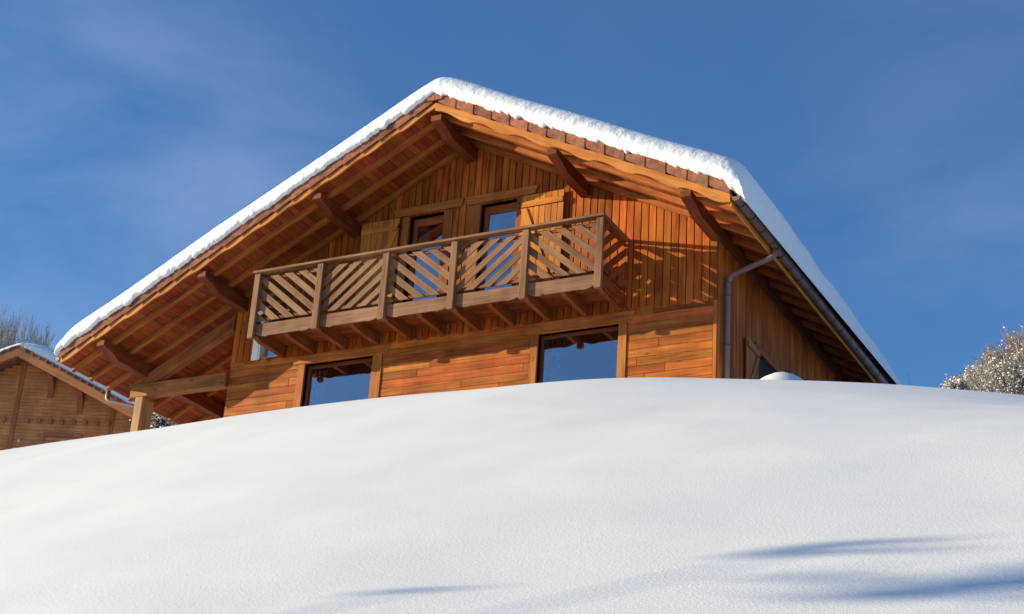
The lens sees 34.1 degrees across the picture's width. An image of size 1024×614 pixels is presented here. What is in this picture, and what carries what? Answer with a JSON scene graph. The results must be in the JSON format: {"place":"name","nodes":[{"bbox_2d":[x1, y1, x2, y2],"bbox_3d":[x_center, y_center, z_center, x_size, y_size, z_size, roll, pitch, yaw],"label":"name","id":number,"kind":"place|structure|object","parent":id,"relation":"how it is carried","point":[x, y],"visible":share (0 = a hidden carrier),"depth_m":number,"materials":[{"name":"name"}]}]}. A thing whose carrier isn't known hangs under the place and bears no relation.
{"place":"outdoors","nodes":[
{"label":"outdoors","id":0,"kind":"place"},
{"bbox_2d":[0,372,1023,613],"bbox_3d":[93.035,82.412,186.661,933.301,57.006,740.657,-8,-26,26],"label":"snow ground","id":1,"kind":"structure","parent":0,"point":[781,493],"depth_m":10.62,"materials":[{"name":"white snow"}]},
{"bbox_2d":[0,311,20,348],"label":"bare tree","id":2,"kind":"object","parent":1,"relation":"on","point":[5,339],"visible":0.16,"depth_m":76.42,"materials":[{"name":"brown plant"}]},
{"bbox_2d":[0,302,43,346],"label":"bare tree","id":3,"kind":"object","parent":1,"relation":"on","point":[24,328],"visible":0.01,"depth_m":77.11,"materials":[{"name":"brown plant"}]},
{"bbox_2d":[7,326,53,347],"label":"bare tree","id":4,"kind":"object","parent":1,"relation":"on","point":[25,338],"depth_m":76.20,"materials":[{"name":"brown plant"}]},
{"bbox_2d":[27,318,55,347],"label":"bare tree","id":5,"kind":"object","parent":1,"relation":"on","point":[46,339],"depth_m":77.23,"materials":[{"name":"brown plant"}]},
{"bbox_2d":[0,345,133,450],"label":"chalet","id":6,"kind":"object","parent":1,"relation":"on","point":[43,400],"visible":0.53,"depth_m":57.93,"materials":[{"name":"wood"}]},
{"bbox_2d":[41,432,81,443],"bbox_3d":[-15.561,4.945,57.418,1.370,1.280,0.068,2,-23,5],"label":"window","id":7,"kind":"structure","parent":6,"relation":"in","point":[44,438],"depth_m":57.61,"materials":[{"name":"brown wood"}]},
{"bbox_2d":[0,343,134,403],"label":"roof snow","id":8,"kind":"structure","parent":6,"relation":"on","point":[46,352],"depth_m":57.82,"materials":[{"name":"white snow"}]},
{"bbox_2d":[150,412,176,428],"bbox_3d":[-9.917,5.577,45.656,1.327,6.983,1.394,-8,-26,26],"label":"snowy tree","id":9,"kind":"object","parent":1,"relation":"on","point":[158,421],"visible":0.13,"depth_m":46.37,"materials":[{"name":"white plant"}]},
{"bbox_2d":[54,93,888,431],"bbox_3d":[0.200,1.670,33.136,13.426,6.782,12.006,-8,-26,26],"label":"chalet","id":10,"kind":"object","parent":1,"relation":"on","point":[436,243],"visible":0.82,"depth_m":29.11,"materials":[{"name":"brown wood"}]},
{"bbox_2d":[251,309,289,360],"bbox_3d":[-4.400,0.479,30.765,0.700,1.080,0.220,-8,-26,26],"label":"window","id":11,"kind":"structure","parent":10,"relation":"in","point":[258,351],"depth_m":30.67,"materials":[{"name":"white glass"}]},
{"bbox_2d":[292,343,390,407],"bbox_3d":[-3.087,1.932,29.380,2.076,2.428,0.257,-8,-26,26],"label":"window","id":12,"kind":"structure","parent":10,"relation":"in","point":[376,352],"depth_m":29.76,"materials":[{"name":"brown wood"}]},
{"bbox_2d":[393,198,464,303],"bbox_3d":[-1.520,-0.731,29.731,1.476,2.345,0.275,-8,-26,26],"label":"balcony door","id":13,"kind":"structure","parent":10,"relation":"in","point":[446,219],"depth_m":30.00,"materials":[{"name":"brown wood"}]},
{"bbox_2d":[54,77,901,384],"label":"roof snow","id":14,"kind":"structure","parent":10,"relation":"on","point":[736,175],"depth_m":28.58,"materials":[{"name":"white snow"}]},
{"bbox_2d":[462,185,538,293],"bbox_3d":[-0.203,-0.920,29.081,1.456,2.345,0.275,-8,-26,26],"label":"balcony door","id":15,"kind":"structure","parent":10,"relation":"in","point":[474,211],"depth_m":29.40,"materials":[{"name":"brown wood"}]},
{"bbox_2d":[523,310,635,383],"bbox_3d":[1.078,1.334,27.324,2.052,2.428,0.257,-8,-26,26],"label":"window","id":16,"kind":"structure","parent":10,"relation":"in","point":[622,318],"depth_m":27.68,"materials":[{"name":"brown wood"}]},
{"bbox_2d":[754,342,781,371],"bbox_3d":[4.296,1.426,28.322,0.150,1.250,1.390,-8,-26,26],"label":"window","id":17,"kind":"structure","parent":10,"relation":"in","point":[763,354],"depth_m":28.48,"materials":[{"name":"wood"}]},
{"bbox_2d":[939,374,971,389],"bbox_3d":[14.772,7.242,54.903,1.195,10.748,1.196,-8,-26,26],"label":"snowy tree","id":18,"kind":"object","parent":1,"relation":"on","point":[954,383],"visible":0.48,"depth_m":56.64,"materials":[{"name":"white plant"}]},
{"bbox_2d":[960,361,991,390],"bbox_3d":[15.994,7.054,55.900,2.058,11.416,1.924,7,-23,-7],"label":"snowy tree","id":19,"kind":"object","parent":1,"relation":"on","point":[967,370],"visible":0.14,"depth_m":57.66,"materials":[{"name":"white plant"}]},
{"bbox_2d":[961,322,1023,375],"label":"snowy tree","id":20,"kind":"object","parent":1,"relation":"on","point":[1011,344],"visible":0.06,"depth_m":60.88,"materials":[{"name":"white plant"}]},
{"bbox_2d":[963,341,1023,394],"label":"snowy tree","id":21,"kind":"object","parent":1,"relation":"on","point":[1007,378],"visible":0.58,"depth_m":54.20,"materials":[{"name":"white plant"}]},
{"bbox_2d":[970,346,1019,393],"bbox_3d":[17.401,7.091,58.653,2.763,12.227,2.640,-8,-26,26],"label":"snowy tree","id":22,"kind":"object","parent":1,"relation":"on","point":[988,357],"visible":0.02,"depth_m":60.47,"materials":[{"name":"white plant"}]},
{"bbox_2d":[0,0,1023,387],"label":"sky","id":23,"kind":"structure","parent":0,"point":[887,135],"materials":[{"name":"blue"}]}
]}

